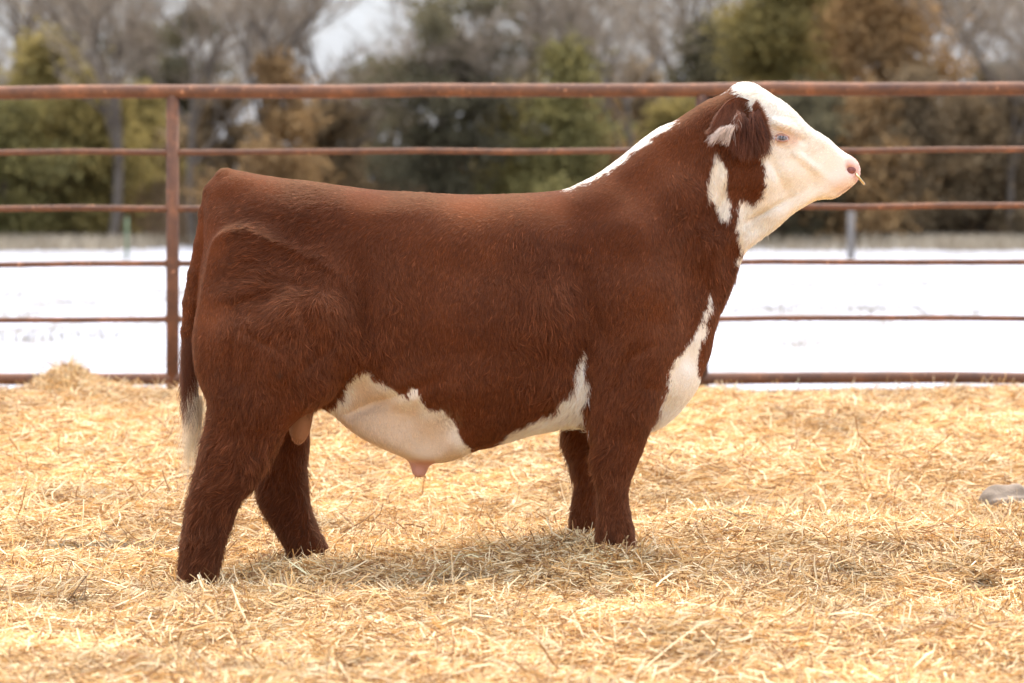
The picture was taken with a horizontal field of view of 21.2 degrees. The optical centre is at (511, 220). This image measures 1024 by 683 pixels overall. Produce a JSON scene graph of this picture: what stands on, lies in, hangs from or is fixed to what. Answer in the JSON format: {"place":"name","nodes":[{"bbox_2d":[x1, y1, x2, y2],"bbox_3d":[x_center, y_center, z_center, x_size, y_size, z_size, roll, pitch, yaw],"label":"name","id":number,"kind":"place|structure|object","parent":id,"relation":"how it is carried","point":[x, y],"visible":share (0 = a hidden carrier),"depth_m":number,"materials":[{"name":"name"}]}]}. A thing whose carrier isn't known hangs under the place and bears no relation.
{"place":"outdoors","nodes":[
{"label":"outdoors","id":0,"kind":"place"},
{"bbox_2d":[0,245,1023,390],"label":"snow field","id":1,"kind":"structure","parent":0,"point":[887,352],"depth_m":24.96,"materials":[{"name":"white snow"}]},
{"bbox_2d":[0,69,124,240],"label":"cedar tree","id":2,"kind":"object","parent":1,"relation":"on","point":[13,113],"visible":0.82,"depth_m":83.36,"materials":[{"name":"green plant"}]},
{"bbox_2d":[0,8,165,234],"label":"cedar tree","id":3,"kind":"object","parent":1,"relation":"on","point":[43,73],"visible":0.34,"depth_m":87.28,"materials":[{"name":"green plant"}]},
{"bbox_2d":[9,0,174,242],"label":"bare tree","id":4,"kind":"object","parent":1,"relation":"on","point":[99,67],"visible":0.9,"depth_m":82.57,"materials":[{"name":"grey plant"}]},
{"bbox_2d":[11,60,185,241],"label":"cedar tree","id":5,"kind":"object","parent":1,"relation":"on","point":[89,123],"visible":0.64,"depth_m":85.16,"materials":[{"name":"green plant"}]},
{"bbox_2d":[125,217,128,259],"bbox_3d":[-8.446,0.502,60.000,0.069,1.166,0.080,0,0,0],"label":"steel post","id":6,"kind":"object","parent":1,"relation":"on","point":[127,238],"visible":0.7,"depth_m":59.98,"materials":[{"name":"metal"}]},
{"bbox_2d":[79,0,318,246],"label":"bare tree","id":7,"kind":"object","parent":1,"relation":"on","point":[191,124],"visible":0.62,"depth_m":83.44,"materials":[{"name":"grey plant"}]},
{"bbox_2d":[180,39,353,205],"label":"cedar tree","id":8,"kind":"object","parent":1,"relation":"on","point":[290,123],"visible":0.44,"depth_m":80.50,"materials":[{"name":"brown plant"}]},
{"bbox_2d":[197,0,388,171],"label":"bare tree","id":9,"kind":"object","parent":1,"relation":"on","point":[295,39],"visible":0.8,"depth_m":81.17,"materials":[{"name":"grey plant"}]},
{"bbox_2d":[280,71,379,187],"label":"cedar tree","id":10,"kind":"object","parent":1,"relation":"on","point":[333,129],"visible":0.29,"depth_m":85.39,"materials":[{"name":"green plant"}]},
{"bbox_2d":[231,0,483,180],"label":"bare tree","id":11,"kind":"object","parent":1,"relation":"on","point":[360,118],"visible":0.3,"depth_m":85.36,"materials":[{"name":"grey plant"}]},
{"bbox_2d":[345,0,538,194],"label":"cedar tree","id":12,"kind":"object","parent":1,"relation":"on","point":[438,178],"visible":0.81,"depth_m":80.80,"materials":[{"name":"green plant"}]},
{"bbox_2d":[359,0,563,192],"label":"bare tree","id":13,"kind":"object","parent":1,"relation":"on","point":[479,56],"visible":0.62,"depth_m":80.88,"materials":[{"name":"grey plant"}]},
{"bbox_2d":[460,71,551,193],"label":"cedar tree","id":14,"kind":"object","parent":1,"relation":"on","point":[508,117],"visible":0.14,"depth_m":84.63,"materials":[{"name":"green plant"}]},
{"bbox_2d":[0,231,1023,251],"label":"dry grass","id":15,"kind":"structure","parent":1,"relation":"on","point":[970,243],"depth_m":75.82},
{"bbox_2d":[468,24,642,194],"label":"cedar tree","id":16,"kind":"object","parent":1,"relation":"on","point":[565,63],"visible":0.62,"depth_m":80.42,"materials":[{"name":"green plant"}]},
{"bbox_2d":[476,0,642,168],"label":"bare tree","id":17,"kind":"object","parent":1,"relation":"on","point":[533,72],"visible":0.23,"depth_m":84.47,"materials":[{"name":"grey plant"}]},
{"bbox_2d":[538,82,639,177],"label":"cedar tree","id":18,"kind":"object","parent":1,"relation":"on","point":[613,157],"visible":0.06,"depth_m":85.68,"materials":[{"name":"green plant"}]},
{"bbox_2d":[475,0,705,156],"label":"bare tree","id":19,"kind":"object","parent":1,"relation":"on","point":[619,31],"visible":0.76,"depth_m":83.55,"materials":[{"name":"grey plant"}]},
{"bbox_2d":[633,97,695,144],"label":"cedar tree","id":20,"kind":"object","parent":1,"relation":"on","point":[674,108],"visible":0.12,"depth_m":87.55,"materials":[{"name":"green plant"}]},
{"bbox_2d":[775,73,906,246],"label":"cedar tree","id":21,"kind":"object","parent":1,"relation":"on","point":[815,113],"visible":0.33,"depth_m":84.07,"materials":[{"name":"green plant"}]},
{"bbox_2d":[847,211,854,258],"bbox_3d":[7.431,0.439,60.000,0.164,1.293,0.164,0,0,0],"label":"wooden post","id":22,"kind":"object","parent":1,"relation":"on","point":[850,237],"visible":0.71,"depth_m":59.94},
{"bbox_2d":[781,70,955,246],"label":"cedar tree","id":23,"kind":"object","parent":1,"relation":"on","point":[868,108],"visible":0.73,"depth_m":83.21,"materials":[{"name":"brown plant"}]},
{"bbox_2d":[778,0,1007,238],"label":"cedar tree","id":24,"kind":"object","parent":1,"relation":"on","point":[884,35],"visible":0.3,"depth_m":87.83,"materials":[{"name":"brown plant"}]},
{"bbox_2d":[827,57,991,241],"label":"cedar tree","id":25,"kind":"object","parent":1,"relation":"on","point":[924,120],"visible":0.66,"depth_m":83.62,"materials":[{"name":"brown plant"}]},
{"bbox_2d":[893,0,1023,235],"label":"bare tree","id":26,"kind":"object","parent":1,"relation":"on","point":[989,78],"visible":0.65,"depth_m":85.28,"materials":[{"name":"grey plant"}]},
{"bbox_2d":[924,75,1023,237],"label":"cedar tree","id":27,"kind":"object","parent":1,"relation":"on","point":[970,103],"visible":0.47,"depth_m":85.35,"materials":[{"name":"brown plant"}]},
{"bbox_2d":[933,0,1023,239],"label":"bare tree","id":28,"kind":"object","parent":1,"relation":"on","point":[1012,168],"visible":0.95,"depth_m":83.11,"materials":[{"name":"grey plant"}]},
{"bbox_2d":[939,57,1023,237],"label":"cedar tree","id":29,"kind":"object","parent":1,"relation":"on","point":[992,189],"visible":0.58,"depth_m":84.36,"materials":[{"name":"brown plant"}]},
{"bbox_2d":[0,354,1023,682],"bbox_3d":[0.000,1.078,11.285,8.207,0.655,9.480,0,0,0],"label":"loose straw","id":30,"kind":"object","parent":0,"point":[116,600],"visible":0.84,"depth_m":9.77,"materials":[{"name":"beige plant"}]},
{"bbox_2d":[0,82,1023,389],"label":"pipe fence","id":31,"kind":"object","parent":30,"relation":"on","point":[172,152],"visible":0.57,"depth_m":15.74,"materials":[{"name":"brown metal"}]},
{"bbox_2d":[166,81,864,586],"bbox_3d":[0.042,0.428,9.981,2.499,1.861,0.716,0,0,0],"label":"bull","id":32,"kind":"object","parent":30,"relation":"on","point":[420,333],"visible":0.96,"depth_m":9.75,"materials":[{"name":"brown"}]},
{"bbox_2d":[977,483,1023,506],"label":"rock","id":33,"kind":"object","parent":30,"relation":"on","point":[994,492],"visible":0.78,"depth_m":11.70,"materials":[{"name":"grey stone"}]},
{"bbox_2d":[0,0,1023,179],"label":"sky","id":34,"kind":"structure","parent":0,"point":[333,40],"materials":[{"name":"white"}]},
{"bbox_3d":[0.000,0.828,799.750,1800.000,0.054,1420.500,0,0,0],"label":"far ground","id":35,"kind":"structure","parent":0,"visible":0},
{"bbox_2d":[0,0,96,85],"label":"bare tree","id":36,"kind":"object","parent":35,"relation":"on","point":[24,19],"visible":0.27,"depth_m":97.98,"materials":[{"name":"grey plant"}]},
{"bbox_2d":[0,0,171,85],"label":"bare tree","id":37,"kind":"object","parent":35,"relation":"on","point":[2,61],"visible":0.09,"depth_m":111.02,"materials":[{"name":"grey plant"}]},
{"bbox_2d":[97,12,203,172],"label":"cedar tree","id":38,"kind":"object","parent":35,"relation":"on","point":[143,77],"visible":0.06,"depth_m":102.45,"materials":[{"name":"green plant"}]},
{"bbox_2d":[112,77,207,229],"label":"cedar tree","id":39,"kind":"object","parent":35,"relation":"on","point":[153,121],"visible":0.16,"depth_m":91.36,"materials":[{"name":"green plant"}]},
{"bbox_2d":[114,3,244,200],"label":"cedar tree","id":40,"kind":"object","parent":35,"relation":"on","point":[170,64],"visible":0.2,"depth_m":99.17,"materials":[{"name":"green plant"}]},
{"bbox_2d":[101,0,313,167],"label":"bare tree","id":41,"kind":"object","parent":35,"relation":"on","point":[209,48],"visible":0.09,"depth_m":111.35,"materials":[{"name":"grey plant"}]},
{"bbox_2d":[150,74,286,230],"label":"cedar tree","id":42,"kind":"object","parent":35,"relation":"on","point":[207,116],"visible":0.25,"depth_m":89.64,"materials":[{"name":"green plant"}]},
{"bbox_2d":[302,99,425,191],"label":"cedar tree","id":43,"kind":"object","parent":35,"relation":"on","point":[373,144],"visible":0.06,"depth_m":90.27,"materials":[{"name":"green plant"}]},
{"bbox_2d":[329,50,437,181],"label":"cedar tree","id":44,"kind":"object","parent":35,"relation":"on","point":[393,125],"visible":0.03,"depth_m":95.58,"materials":[{"name":"green plant"}]},
{"bbox_2d":[351,0,600,130],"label":"bare tree","id":45,"kind":"object","parent":35,"relation":"on","point":[432,1],"visible":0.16,"depth_m":106.06,"materials":[{"name":"grey plant"}]},
{"bbox_2d":[10,102,1007,245],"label":"undergrowth","id":46,"kind":"object","parent":35,"relation":"on","point":[155,227],"visible":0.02,"depth_m":87.17,"materials":[{"name":"green plant"}]},
{"bbox_2d":[471,70,553,188],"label":"cedar tree","id":47,"kind":"object","parent":35,"relation":"on","point":[527,105],"depth_m":89.55,"materials":[{"name":"green plant"}]},
{"bbox_2d":[473,0,665,82],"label":"bare tree","id":48,"kind":"object","parent":35,"relation":"on","point":[582,26],"visible":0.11,"depth_m":108.90,"materials":[{"name":"grey plant"}]},
{"bbox_2d":[604,50,672,146],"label":"cedar tree","id":49,"kind":"object","parent":35,"relation":"on","point":[637,105],"visible":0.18,"depth_m":91.27,"materials":[{"name":"green plant"}]},
{"bbox_2d":[589,0,740,78],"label":"bare tree","id":50,"kind":"object","parent":35,"relation":"on","point":[663,54],"visible":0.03,"depth_m":105.92,"materials":[{"name":"grey plant"}]},
{"bbox_2d":[600,0,760,98],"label":"bare tree","id":51,"kind":"object","parent":35,"relation":"on","point":[695,10],"visible":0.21,"depth_m":97.73,"materials":[{"name":"grey plant"}]},
{"bbox_2d":[656,12,755,104],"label":"cedar tree","id":52,"kind":"object","parent":35,"relation":"on","point":[699,73],"visible":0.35,"depth_m":95.20,"materials":[{"name":"green plant"}]},
{"bbox_2d":[670,17,768,97],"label":"cedar tree","id":53,"kind":"object","parent":35,"relation":"on","point":[729,49],"visible":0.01,"depth_m":98.60,"materials":[{"name":"green plant"}]},
{"bbox_2d":[663,0,822,64],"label":"bare tree","id":54,"kind":"object","parent":35,"relation":"on","point":[721,10],"visible":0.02,"depth_m":113.57,"materials":[{"name":"grey plant"}]},
{"bbox_2d":[688,0,848,236],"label":"cedar tree","id":55,"kind":"object","parent":35,"relation":"on","point":[774,33],"visible":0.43,"depth_m":89.39,"materials":[{"name":"green plant"}]},
{"bbox_2d":[716,0,946,80],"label":"bare tree","id":56,"kind":"object","parent":35,"relation":"on","point":[902,53],"visible":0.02,"depth_m":113.62,"materials":[{"name":"grey plant"}]},
{"bbox_2d":[803,0,875,81],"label":"cedar tree","id":57,"kind":"object","parent":35,"relation":"on","point":[820,23],"visible":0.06,"depth_m":95.97,"materials":[{"name":"brown plant"}]},
{"bbox_2d":[910,0,1023,183],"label":"bare tree","id":58,"kind":"object","parent":35,"relation":"on","point":[974,23],"visible":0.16,"depth_m":99.49,"materials":[{"name":"grey plant"}]},
{"bbox_2d":[935,56,1020,232],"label":"cedar tree","id":59,"kind":"object","parent":35,"relation":"on","point":[979,77],"visible":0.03,"depth_m":89.54,"materials":[{"name":"brown plant"}]},
{"bbox_2d":[965,0,1023,50],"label":"bare tree","id":60,"kind":"object","parent":35,"relation":"on","point":[1002,23],"visible":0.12,"depth_m":104.37,"materials":[{"name":"grey plant"}]}
]}

